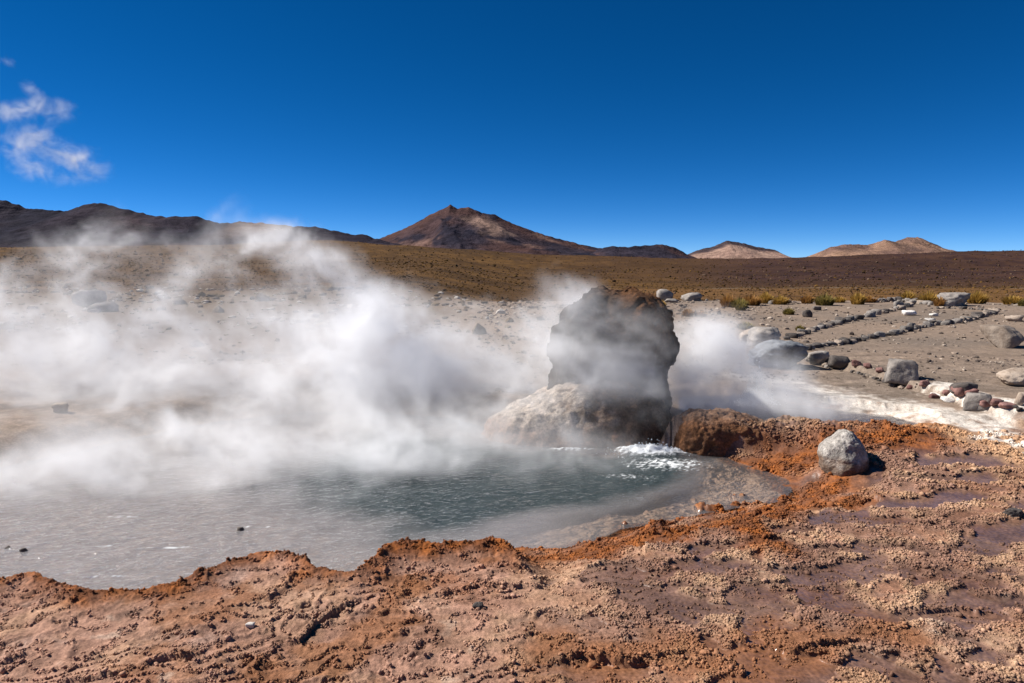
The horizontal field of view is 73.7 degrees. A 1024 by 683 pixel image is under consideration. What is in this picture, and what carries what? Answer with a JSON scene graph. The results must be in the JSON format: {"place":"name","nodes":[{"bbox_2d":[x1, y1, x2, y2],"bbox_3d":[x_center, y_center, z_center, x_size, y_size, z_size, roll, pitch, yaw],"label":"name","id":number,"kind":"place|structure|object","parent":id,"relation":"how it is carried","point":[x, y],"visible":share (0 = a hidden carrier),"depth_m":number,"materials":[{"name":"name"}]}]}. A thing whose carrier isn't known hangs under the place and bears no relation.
{"place":"outdoors","nodes":[
{"label":"outdoors","id":0,"kind":"place"},
{"bbox_2d":[0,200,399,247],"bbox_3d":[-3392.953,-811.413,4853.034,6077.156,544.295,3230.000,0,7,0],"label":"mountain ridge","id":1,"kind":"structure","parent":0,"point":[97,224],"depth_m":4626.33,"materials":[{"name":"brown stone"}]},
{"bbox_2d":[0,411,717,589],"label":"water","id":2,"kind":"structure","parent":0,"point":[366,492],"depth_m":5.76,"materials":[{"name":"grey liquid"}]},
{"bbox_2d":[4,546,12,552],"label":"stone","id":3,"kind":"object","parent":2,"relation":"in","point":[9,549],"visible":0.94,"depth_m":4.53,"materials":[{"name":"grey stone"}]},
{"bbox_2d":[19,547,27,555],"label":"stone","id":4,"kind":"object","parent":2,"relation":"in","point":[22,550],"visible":0.96,"depth_m":4.48,"materials":[{"name":"grey stone"}]},
{"bbox_2d":[236,526,243,535],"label":"stone","id":5,"kind":"object","parent":2,"relation":"in","point":[240,528],"visible":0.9,"depth_m":4.82,"materials":[{"name":"grey stone"}]},
{"bbox_2d":[596,438,690,458],"bbox_3d":[1.469,1.042,6.795,1.269,0.150,0.545,0,7,0],"label":"spray","id":6,"kind":"object","parent":2,"relation":"on","point":[646,447],"visible":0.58,"depth_m":6.79,"materials":[{"name":"white liquid"}]},
{"bbox_2d":[380,204,601,255],"bbox_3d":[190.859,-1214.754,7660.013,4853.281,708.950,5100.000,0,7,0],"label":"volcano","id":7,"kind":"structure","parent":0,"point":[450,226],"depth_m":7026.12},
{"bbox_2d":[0,240,1023,682],"bbox_3d":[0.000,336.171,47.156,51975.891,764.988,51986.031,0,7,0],"label":"ground","id":8,"kind":"structure","parent":0,"point":[136,400],"depth_m":6.50,"materials":[{"name":"brown soil"}]},
{"bbox_2d":[51,402,68,412],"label":"boulder","id":9,"kind":"object","parent":8,"relation":"on","point":[62,407],"visible":1,"depth_m":7.66,"materials":[{"name":"beige stone"}]},
{"bbox_2d":[71,290,106,306],"bbox_3d":[-16.271,-1.627,26.242,1.105,0.728,0.884,0,7,0],"label":"boulder","id":10,"kind":"object","parent":8,"relation":"on","point":[84,298],"visible":0.83,"depth_m":25.95,"materials":[{"name":"grey stone"}]},
{"bbox_2d":[87,302,118,311],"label":"boulder","id":11,"kind":"object","parent":8,"relation":"on","point":[108,306],"visible":0.78,"depth_m":22.97,"materials":[{"name":"stone"}]},
{"bbox_2d":[245,622,254,627],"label":"stone","id":12,"kind":"object","parent":8,"relation":"on","point":[250,624],"visible":1,"depth_m":3.17,"materials":[{"name":"white stone"}]},
{"bbox_2d":[0,284,555,365],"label":"rubble","id":13,"kind":"object","parent":8,"relation":"on","point":[478,329],"visible":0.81,"depth_m":22.81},
{"bbox_2d":[472,602,483,608],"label":"stone","id":14,"kind":"object","parent":8,"relation":"on","point":[475,605],"visible":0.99,"depth_m":3.35,"materials":[{"name":"grey stone"}]},
{"bbox_2d":[0,240,1023,302],"bbox_3d":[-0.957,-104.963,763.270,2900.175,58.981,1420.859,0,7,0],"label":"scrub","id":15,"kind":"object","parent":8,"relation":"on","point":[365,285],"visible":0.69,"depth_m":275.50,"materials":[{"name":"brown plant"}]},
{"bbox_2d":[0,417,1023,682],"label":"sinter nodules","id":16,"kind":"object","parent":8,"relation":"on","point":[940,511],"visible":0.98,"depth_m":3.55,"materials":[{"name":"brown stone"}]},
{"bbox_2d":[481,285,679,453],"bbox_3d":[0.720,0.435,7.589,2.467,2.109,1.751,0,7,0],"label":"rock formation","id":17,"kind":"object","parent":8,"relation":"on","point":[612,354],"visible":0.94,"depth_m":7.29,"materials":[{"name":"grey stone"}]},
{"bbox_2d":[656,289,672,300],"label":"boulder","id":18,"kind":"object","parent":8,"relation":"on","point":[663,294],"visible":0.68,"depth_m":29.86,"materials":[{"name":"grey stone"}]},
{"bbox_2d":[665,298,677,302],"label":"boulder","id":19,"kind":"object","parent":8,"relation":"on","point":[671,300],"visible":0.88,"depth_m":28.34,"materials":[{"name":"grey stone"}]},
{"bbox_2d":[681,308,694,316],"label":"boulder","id":20,"kind":"object","parent":8,"relation":"on","point":[687,313],"depth_m":20.77,"materials":[{"name":"stone"}]},
{"bbox_2d":[680,292,702,300],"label":"boulder","id":21,"kind":"object","parent":8,"relation":"on","point":[696,296],"visible":0.86,"depth_m":30.20,"materials":[{"name":"grey stone"}]},
{"bbox_2d":[693,310,708,316],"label":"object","id":22,"kind":"object","parent":8,"relation":"on","point":[701,313],"depth_m":20.76,"materials":[{"name":"grey stone"}]},
{"bbox_2d":[673,407,760,458],"bbox_3d":[2.219,0.972,6.946,1.206,0.581,0.711,0,7,0],"label":"mineral mound","id":23,"kind":"object","parent":8,"relation":"on","point":[709,433],"visible":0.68,"depth_m":6.69,"materials":[{"name":"brown stone"}]},
{"bbox_2d":[717,294,736,306],"bbox_3d":[8.049,-1.560,25.499,0.787,0.600,0.722,0,7,0],"label":"grass tussock","id":24,"kind":"object","parent":8,"relation":"on","point":[726,300],"depth_m":25.36,"materials":[{"name":"plant"}]},
{"bbox_2d":[729,296,749,307],"bbox_3d":[8.348,-1.449,25.069,0.899,0.484,0.761,0,7,0],"label":"grass tussock","id":25,"kind":"object","parent":8,"relation":"on","point":[734,303],"depth_m":24.99,"materials":[{"name":"green plant"}]},
{"bbox_2d":[735,301,747,310],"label":"grass tussock","id":26,"kind":"object","parent":8,"relation":"on","point":[741,307],"depth_m":23.57,"materials":[{"name":"green plant"}]},
{"bbox_2d":[739,329,749,340],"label":"boulder","id":27,"kind":"object","parent":8,"relation":"on","point":[743,336],"visible":0.5,"depth_m":14.35,"materials":[{"name":"beige stone"}]},
{"bbox_2d":[736,321,754,329],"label":"rock","id":28,"kind":"object","parent":8,"relation":"on","point":[746,325],"depth_m":16.79,"materials":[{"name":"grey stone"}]},
{"bbox_2d":[740,294,762,305],"bbox_3d":[9.281,-1.651,26.532,1.031,0.540,0.969,5,9,38],"label":"grass tussock","id":29,"kind":"object","parent":8,"relation":"on","point":[753,301],"depth_m":26.31,"materials":[{"name":"plant"}]},
{"bbox_2d":[746,326,780,346],"bbox_3d":[4.695,-0.057,12.673,0.592,0.419,0.474,0,7,0],"label":"boulder","id":30,"kind":"object","parent":8,"relation":"on","point":[756,335],"visible":0.69,"depth_m":12.55,"materials":[{"name":"grey stone"}]},
{"bbox_2d":[759,290,773,303],"bbox_3d":[10.428,-1.817,28.051,0.784,0.576,0.683,0,7,0],"label":"grass tussock","id":31,"kind":"object","parent":8,"relation":"on","point":[766,298],"depth_m":27.91,"materials":[{"name":"yellow plant"}]},
{"bbox_2d":[747,340,808,368],"bbox_3d":[4.113,0.197,10.634,0.852,0.452,0.681,0,7,0],"label":"boulder","id":32,"kind":"object","parent":8,"relation":"on","point":[788,354],"visible":0.99,"depth_m":10.46,"materials":[{"name":"grey stone"}]},
{"bbox_2d":[771,294,789,304],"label":"grass tussock","id":33,"kind":"object","parent":8,"relation":"on","point":[780,300],"depth_m":26.96,"materials":[{"name":"yellow plant"}]},
{"bbox_2d":[782,308,795,314],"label":"grass tussock","id":34,"kind":"object","parent":8,"relation":"on","point":[787,311],"depth_m":21.54,"materials":[{"name":"green plant"}]},
{"bbox_2d":[785,333,797,337],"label":"row stone","id":35,"kind":"object","parent":8,"relation":"on","point":[793,335],"visible":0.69,"depth_m":14.94,"materials":[{"name":"grey stone"}]},
{"bbox_2d":[797,328,807,333],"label":"row stone","id":36,"kind":"object","parent":8,"relation":"on","point":[801,330],"visible":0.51,"depth_m":15.68,"materials":[{"name":"grey stone"}]},
{"bbox_2d":[799,294,814,303],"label":"grass tussock","id":37,"kind":"object","parent":8,"relation":"on","point":[809,299],"depth_m":27.90,"materials":[{"name":"yellow plant"}]},
{"bbox_2d":[802,310,812,316],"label":"boulder","id":38,"kind":"object","parent":8,"relation":"on","point":[807,313],"visible":0.94,"depth_m":20.47,"materials":[{"name":"stone"}]},
{"bbox_2d":[805,350,829,364],"bbox_3d":[4.827,0.266,10.820,0.346,0.253,0.276,0,7,0],"label":"boulder","id":39,"kind":"object","parent":8,"relation":"on","point":[817,357],"visible":0.89,"depth_m":10.71,"materials":[{"name":"grey stone"}]},
{"bbox_2d":[813,306,821,309],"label":"boulder","id":40,"kind":"object","parent":8,"relation":"on","point":[817,308],"visible":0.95,"depth_m":23.77,"materials":[{"name":"stone"}]},
{"bbox_2d":[812,293,834,305],"bbox_3d":[12.092,-1.658,26.375,0.999,0.573,0.916,0,7,0],"label":"grass tussock","id":41,"kind":"object","parent":8,"relation":"on","point":[825,300],"depth_m":26.20,"materials":[{"name":"green plant"}]},
{"bbox_2d":[824,323,832,327],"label":"row stone","id":42,"kind":"object","parent":8,"relation":"on","point":[828,325],"visible":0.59,"depth_m":17.23,"materials":[{"name":"grey stone"}]},
{"bbox_2d":[831,320,841,324],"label":"row stone","id":43,"kind":"object","parent":8,"relation":"on","point":[837,322],"visible":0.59,"depth_m":17.86,"materials":[{"name":"grey stone"}]},
{"bbox_2d":[834,339,842,344],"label":"row stone","id":44,"kind":"object","parent":8,"relation":"on","point":[840,342],"visible":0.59,"depth_m":13.71,"materials":[{"name":"grey stone"}]},
{"bbox_2d":[828,355,849,368],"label":"boulder","id":45,"kind":"object","parent":8,"relation":"on","point":[837,362],"visible":0.97,"depth_m":10.23,"materials":[{"name":"stone"}]},
{"bbox_2d":[832,296,845,302],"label":"grass tussock","id":46,"kind":"object","parent":8,"relation":"on","point":[839,300],"depth_m":29.24,"materials":[{"name":"yellow plant"}]},
{"bbox_2d":[817,429,868,476],"bbox_3d":[2.833,0.926,5.811,0.424,0.369,0.424,0,7,0],"label":"boulder","id":47,"kind":"object","parent":8,"relation":"on","point":[841,452],"visible":0.98,"depth_m":5.67,"materials":[{"name":"grey stone"}]},
{"bbox_2d":[851,360,861,366],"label":"red stone","id":48,"kind":"object","parent":8,"relation":"on","point":[855,363],"visible":1,"depth_m":10.00,"materials":[{"name":"stone"}]},
{"bbox_2d":[849,291,867,304],"bbox_3d":[13.643,-1.720,26.885,0.773,0.576,0.658,0,7,0],"label":"grass tussock","id":49,"kind":"object","parent":8,"relation":"on","point":[857,298],"depth_m":26.75,"materials":[{"name":"yellow plant"}]},
{"bbox_2d":[854,315,864,319],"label":"row stone","id":50,"kind":"object","parent":8,"relation":"on","point":[859,317],"visible":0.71,"depth_m":19.57,"materials":[{"name":"grey stone"}]},
{"bbox_2d":[863,363,871,367],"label":"red stone","id":51,"kind":"object","parent":8,"relation":"on","point":[867,365],"visible":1,"depth_m":9.73,"materials":[{"name":"red stone"}]},
{"bbox_2d":[865,296,877,302],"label":"grass tussock","id":52,"kind":"object","parent":8,"relation":"on","point":[870,299],"depth_m":28.96,"materials":[{"name":"plant"}]},
{"bbox_2d":[868,334,876,338],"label":"row stone","id":53,"kind":"object","parent":8,"relation":"on","point":[872,336],"visible":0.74,"depth_m":14.81,"materials":[{"name":"grey stone"}]},
{"bbox_2d":[872,309,881,314],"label":"row stone","id":54,"kind":"object","parent":8,"relation":"on","point":[878,311],"visible":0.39,"depth_m":21.41,"materials":[{"name":"grey stone"}]},
{"bbox_2d":[874,331,884,336],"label":"row stone","id":55,"kind":"object","parent":8,"relation":"on","point":[880,334],"visible":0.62,"depth_m":15.16,"materials":[{"name":"grey stone"}]},
{"bbox_2d":[875,367,883,372],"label":"red stone","id":56,"kind":"object","parent":8,"relation":"on","point":[879,369],"visible":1,"depth_m":9.45,"materials":[{"name":"stone"}]},
{"bbox_2d":[890,329,899,334],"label":"row stone","id":57,"kind":"object","parent":8,"relation":"on","point":[896,331],"visible":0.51,"depth_m":15.64,"materials":[{"name":"grey stone"}]},
{"bbox_2d":[893,301,903,305],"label":"row stone","id":58,"kind":"object","parent":8,"relation":"on","point":[895,303],"visible":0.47,"depth_m":24.85,"materials":[{"name":"grey stone"}]},
{"bbox_2d":[883,358,918,384],"bbox_3d":[5.120,0.385,8.979,0.420,0.331,0.316,2,7,16],"label":"boulder","id":59,"kind":"object","parent":8,"relation":"on","point":[902,371],"visible":0.94,"depth_m":8.86,"materials":[{"name":"grey stone"}]},
{"bbox_2d":[898,305,905,309],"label":"row stone","id":60,"kind":"object","parent":8,"relation":"on","point":[902,307],"visible":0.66,"depth_m":23.74,"materials":[{"name":"grey stone"}]},
{"bbox_2d":[900,325,910,330],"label":"row stone","id":61,"kind":"object","parent":8,"relation":"on","point":[905,327],"visible":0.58,"depth_m":16.30,"materials":[{"name":"grey stone"}]},
{"bbox_2d":[899,291,916,298],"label":"grass tussock","id":62,"kind":"object","parent":8,"relation":"on","point":[908,295],"depth_m":30.11,"materials":[{"name":"yellow plant"}]},
{"bbox_2d":[902,310,916,314],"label":"white stone","id":63,"kind":"object","parent":8,"relation":"on","point":[908,312],"visible":1,"depth_m":21.11,"materials":[{"name":"white stone"}]},
{"bbox_2d":[919,380,929,386],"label":"red stone","id":64,"kind":"object","parent":8,"relation":"on","point":[923,383],"visible":1,"depth_m":8.47,"materials":[{"name":"red stone"}]},
{"bbox_2d":[913,290,937,303],"bbox_3d":[16.854,-1.814,27.578,1.151,0.621,0.989,0,7,0],"label":"grass tussock","id":65,"kind":"object","parent":8,"relation":"on","point":[931,296],"depth_m":27.40,"materials":[{"name":"yellow plant"}]},
{"bbox_2d":[922,321,931,326],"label":"row stone","id":66,"kind":"object","parent":8,"relation":"on","point":[928,323],"visible":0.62,"depth_m":17.34,"materials":[{"name":"grey stone"}]},
{"bbox_2d":[928,393,939,398],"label":"red stone","id":67,"kind":"object","parent":8,"relation":"on","point":[933,395],"visible":1,"depth_m":8.13,"materials":[{"name":"brown stone"}]},
{"bbox_2d":[933,295,944,305],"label":"grass tussock","id":68,"kind":"object","parent":8,"relation":"on","point":[940,302],"depth_m":25.50,"materials":[{"name":"plant"}]},
{"bbox_2d":[940,320,950,324],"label":"row stone","id":69,"kind":"object","parent":8,"relation":"on","point":[947,322],"visible":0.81,"depth_m":17.84,"materials":[{"name":"grey stone"}]},
{"bbox_2d":[942,390,949,394],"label":"red stone","id":70,"kind":"object","parent":8,"relation":"on","point":[945,392],"visible":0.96,"depth_m":8.09,"materials":[{"name":"brown stone"}]},
{"bbox_2d":[940,396,954,402],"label":"white stone","id":71,"kind":"object","parent":8,"relation":"on","point":[950,399],"visible":1,"depth_m":7.95,"materials":[{"name":"white stone"}]},
{"bbox_2d":[937,292,970,305],"bbox_3d":[16.643,-1.575,25.781,1.149,0.572,0.919,0,7,0],"label":"boulder","id":72,"kind":"object","parent":8,"relation":"on","point":[955,298],"visible":0.82,"depth_m":25.45,"materials":[{"name":"grey stone"}]},
{"bbox_2d":[948,386,964,395],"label":"red stone","id":73,"kind":"object","parent":8,"relation":"on","point":[958,391],"visible":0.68,"depth_m":7.87,"materials":[{"name":"red stone"}]},
{"bbox_2d":[952,318,962,322],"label":"row stone","id":74,"kind":"object","parent":8,"relation":"on","point":[958,320],"visible":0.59,"depth_m":18.33,"materials":[{"name":"grey stone"}]},
{"bbox_2d":[949,382,977,393],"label":"boulder","id":75,"kind":"object","parent":8,"relation":"on","point":[965,386],"visible":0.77,"depth_m":7.85,"materials":[{"name":"stone"}]},
{"bbox_2d":[964,388,978,394],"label":"red stone","id":76,"kind":"object","parent":8,"relation":"on","point":[973,390],"visible":0.62,"depth_m":7.78,"materials":[{"name":"red stone"}]},
{"bbox_2d":[962,392,991,411],"bbox_3d":[5.183,0.666,7.601,0.306,0.207,0.243,3,8,25],"label":"boulder","id":77,"kind":"object","parent":8,"relation":"on","point":[971,401],"visible":0.88,"depth_m":7.52,"materials":[{"name":"grey stone"}]},
{"bbox_2d":[971,312,984,315],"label":"row stone","id":78,"kind":"object","parent":8,"relation":"on","point":[982,313],"visible":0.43,"depth_m":20.45,"materials":[{"name":"grey stone"}]},
{"bbox_2d":[967,290,992,303],"bbox_3d":[19.958,-1.927,29.307,1.213,0.671,1.045,0,7,0],"label":"grass tussock","id":79,"kind":"object","parent":8,"relation":"on","point":[977,297],"depth_m":29.12,"materials":[{"name":"yellow plant"}]},
{"bbox_2d":[979,400,990,406],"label":"red stone","id":80,"kind":"object","parent":8,"relation":"on","point":[984,403],"visible":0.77,"depth_m":7.47,"materials":[{"name":"stone"}]},
{"bbox_2d":[990,398,1002,405],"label":"red stone","id":81,"kind":"object","parent":8,"relation":"on","point":[994,401],"visible":0.86,"depth_m":7.39,"materials":[{"name":"brown stone"}]},
{"bbox_2d":[980,324,1023,348],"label":"boulder","id":82,"kind":"object","parent":8,"relation":"on","point":[1004,336],"visible":0.95,"depth_m":13.30,"materials":[{"name":"beige stone"}]},
{"bbox_2d":[998,402,1015,408],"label":"red stone","id":83,"kind":"object","parent":8,"relation":"on","point":[1006,405],"visible":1,"depth_m":7.30,"materials":[{"name":"stone"}]},
{"bbox_2d":[996,367,1023,385],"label":"boulder","id":84,"kind":"object","parent":8,"relation":"on","point":[1012,376],"visible":0.99,"depth_m":8.45,"materials":[{"name":"beige stone"}]},
{"bbox_2d":[1000,295,1023,304],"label":"grass tussock","id":85,"kind":"object","parent":8,"relation":"on","point":[1009,300],"depth_m":28.66,"materials":[{"name":"yellow plant"}]},
{"bbox_2d":[1003,507,1022,517],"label":"boulder","id":86,"kind":"object","parent":8,"relation":"on","point":[1013,512],"visible":0.99,"depth_m":4.52,"materials":[{"name":"stone"}]},
{"bbox_2d":[1005,315,1023,321],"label":"boulder","id":87,"kind":"object","parent":8,"relation":"on","point":[1018,318],"visible":0.94,"depth_m":18.94,"materials":[{"name":"beige stone"}]},
{"bbox_2d":[1014,392,1023,405],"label":"boulder","id":88,"kind":"object","parent":8,"relation":"on","point":[1019,399],"visible":0.97,"depth_m":7.30,"materials":[{"name":"beige stone"}]},
{"bbox_2d":[1016,299,1023,305],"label":"grass tussock","id":89,"kind":"object","parent":8,"relation":"on","point":[1021,303],"depth_m":25.89,"materials":[{"name":"green plant"}]},
{"bbox_2d":[0,0,1023,257],"label":"sky","id":90,"kind":"structure","parent":0,"point":[792,128],"materials":[{"name":"blue"}]},
{"bbox_2d":[593,244,696,258],"bbox_3d":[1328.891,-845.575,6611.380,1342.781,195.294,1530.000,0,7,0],"label":"hill","id":91,"kind":"structure","parent":0,"point":[657,251],"depth_m":6574.02,"materials":[{"name":"brown soil"}]},
{"bbox_2d":[687,241,791,258],"bbox_3d":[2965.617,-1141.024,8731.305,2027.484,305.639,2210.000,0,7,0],"label":"hill","id":92,"kind":"structure","parent":0,"point":[729,250],"depth_m":8537.05,"materials":[{"name":"beige soil"}]},
{"bbox_2d":[476,299,1023,393],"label":"gravel","id":93,"kind":"structure","parent":0,"point":[541,318],"depth_m":14.98,"materials":[{"name":"grey gravel"}]},
{"bbox_2d":[681,395,904,424],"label":"water","id":94,"kind":"structure","parent":0,"point":[767,411],"depth_m":7.91,"materials":[{"name":"grey liquid"}]},
{"bbox_2d":[734,361,780,406],"bbox_3d":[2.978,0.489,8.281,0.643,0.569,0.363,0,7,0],"label":"steam","id":95,"kind":"object","parent":94,"relation":"on","point":[763,397],"visible":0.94,"depth_m":8.26,"materials":[{"name":"white liquid"}]},
{"bbox_2d":[807,237,953,256],"bbox_3d":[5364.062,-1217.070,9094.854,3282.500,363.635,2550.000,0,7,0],"label":"mountain","id":96,"kind":"structure","parent":0,"point":[909,245],"depth_m":9034.83,"materials":[{"name":"beige stone"}]}
]}

